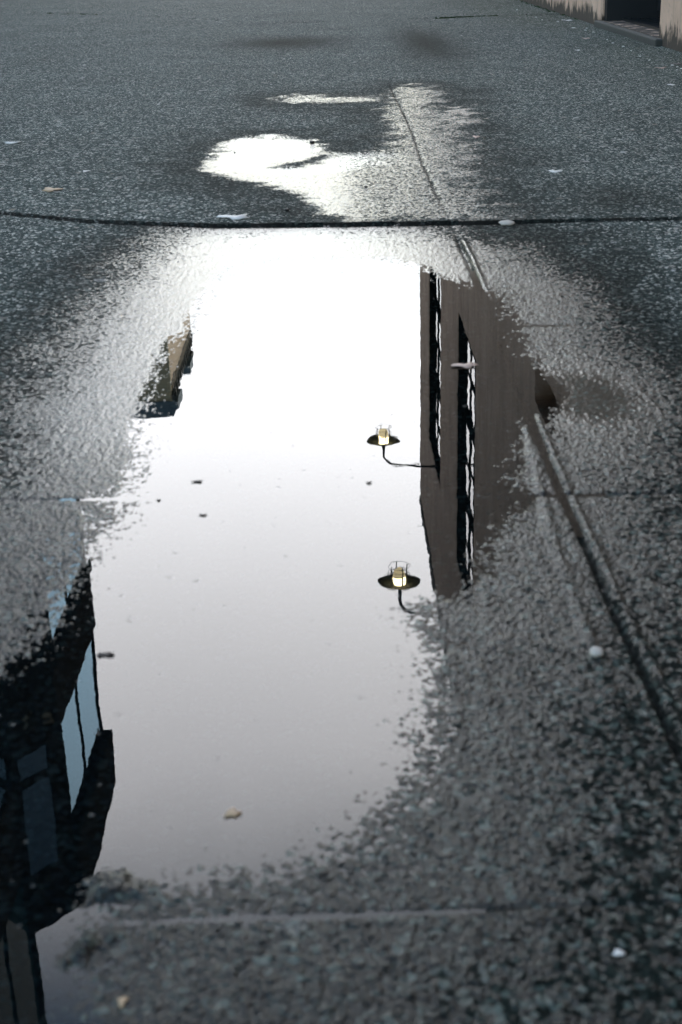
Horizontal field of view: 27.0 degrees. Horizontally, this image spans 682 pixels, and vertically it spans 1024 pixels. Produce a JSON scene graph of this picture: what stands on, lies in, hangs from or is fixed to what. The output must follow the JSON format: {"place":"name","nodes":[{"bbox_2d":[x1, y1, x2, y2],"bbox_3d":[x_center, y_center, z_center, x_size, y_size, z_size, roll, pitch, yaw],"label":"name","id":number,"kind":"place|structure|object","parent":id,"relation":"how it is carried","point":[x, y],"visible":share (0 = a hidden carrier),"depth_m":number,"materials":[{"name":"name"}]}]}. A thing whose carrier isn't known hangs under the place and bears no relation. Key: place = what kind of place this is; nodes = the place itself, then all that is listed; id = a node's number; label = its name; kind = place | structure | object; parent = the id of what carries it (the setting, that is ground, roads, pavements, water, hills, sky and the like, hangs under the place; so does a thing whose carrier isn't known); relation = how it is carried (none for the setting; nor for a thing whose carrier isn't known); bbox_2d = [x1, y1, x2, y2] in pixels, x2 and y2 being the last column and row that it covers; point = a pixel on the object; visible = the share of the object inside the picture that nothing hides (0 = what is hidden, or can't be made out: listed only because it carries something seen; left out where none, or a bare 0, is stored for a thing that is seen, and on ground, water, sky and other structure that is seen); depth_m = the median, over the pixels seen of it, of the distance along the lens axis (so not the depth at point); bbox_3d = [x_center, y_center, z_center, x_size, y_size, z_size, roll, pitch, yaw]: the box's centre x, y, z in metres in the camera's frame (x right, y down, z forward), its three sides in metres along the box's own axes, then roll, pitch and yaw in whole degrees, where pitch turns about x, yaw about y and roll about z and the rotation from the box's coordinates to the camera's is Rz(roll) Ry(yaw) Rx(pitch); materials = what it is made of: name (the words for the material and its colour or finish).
{"place":"outdoors","nodes":[
{"label":"outdoors","id":0,"kind":"place"},
{"bbox_2d":[96,652,113,656],"bbox_3d":[-0.196,0.118,1.185,0.015,0.002,0.008,-1,22,0],"label":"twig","id":1,"kind":"object","parent":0,"point":[106,654],"visible":1,"depth_m":1.18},
{"bbox_2d":[0,0,681,1023],"bbox_3d":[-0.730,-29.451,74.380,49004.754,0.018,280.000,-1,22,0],"label":"pavement","id":2,"kind":"structure","parent":0,"point":[564,818],"depth_m":1.82,"materials":[{"name":"grey asphalt"}]},
{"bbox_2d":[42,187,63,191],"bbox_3d":[-0.693,-0.768,3.382,0.051,0.004,0.058,-19,28,-37],"label":"fallen leaf","id":3,"kind":"object","parent":2,"relation":"on","point":[48,189],"visible":1,"depth_m":3.38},
{"bbox_2d":[118,996,128,1007],"bbox_3d":[-0.122,0.274,0.795,0.006,0.001,0.009,-1,22,0],"label":"fallen leaf","id":4,"kind":"object","parent":2,"relation":"on","point":[122,1000],"visible":1,"depth_m":0.80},
{"bbox_2d":[217,214,248,219],"bbox_3d":[-0.229,-0.621,2.989,0.068,0.006,0.047,-5,22,-8],"label":"paper scrap","id":5,"kind":"object","parent":2,"relation":"on","point":[235,217],"visible":1,"depth_m":2.99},
{"bbox_2d":[0,255,607,1023],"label":"puddle water","id":6,"kind":"structure","parent":2,"relation":"on","point":[248,633],"depth_m":1.29,"materials":[{"name":"liquid"}]},
{"bbox_2d":[224,808,240,816],"bbox_3d":[-0.073,0.204,0.966,0.011,0.001,0.010,-1,22,0],"label":"fallen leaf","id":7,"kind":"object","parent":6,"relation":"on","point":[232,812],"visible":1,"depth_m":0.96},
{"bbox_2d":[451,362,477,367],"bbox_3d":[0.169,-0.202,1.952,0.036,0.003,0.024,-6,22,-11],"label":"fallen leaf","id":8,"kind":"object","parent":6,"relation":"on","point":[468,365],"visible":1,"depth_m":1.95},
{"bbox_2d":[47,0,578,19],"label":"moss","id":9,"kind":"object","parent":2,"relation":"on","point":[455,16],"visible":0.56,"depth_m":10.07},
{"bbox_2d":[498,220,514,225],"bbox_3d":[0.337,-0.585,2.878,0.031,0.010,0.037,-8,23,-17],"label":"stone","id":10,"kind":"object","parent":2,"relation":"on","point":[507,222],"visible":1,"depth_m":2.87,"materials":[{"name":"grey stone"}]},
{"bbox_2d":[590,646,602,656],"bbox_3d":[0.208,0.114,1.158,0.011,0.007,0.014,-1,22,0],"label":"stone","id":11,"kind":"object","parent":2,"relation":"on","point":[596,651],"visible":1,"depth_m":1.15,"materials":[{"name":"grey stone"}]},
{"bbox_2d":[521,0,681,51],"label":"plastered building","id":12,"kind":"structure","parent":2,"relation":"on","point":[655,22],"depth_m":8.53,"materials":[{"name":"paint"}]},
{"bbox_2d":[657,0,660,16],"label":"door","id":13,"kind":"structure","parent":12,"relation":"in","point":[659,1],"depth_m":8.49,"materials":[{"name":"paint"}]},
{"bbox_2d":[612,948,624,955],"bbox_3d":[0.160,0.254,0.822,0.008,0.001,0.006,-1,22,0],"label":"paint flake","id":14,"kind":"object","parent":2,"relation":"on","point":[618,952],"visible":1,"depth_m":0.82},
{"bbox_2d":[548,170,562,172],"bbox_3d":[0.523,-0.831,3.466,0.036,0.004,0.044,-1,22,0],"label":"paint flake","id":15,"kind":"object","parent":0,"point":[554,171],"visible":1,"depth_m":3.46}
]}

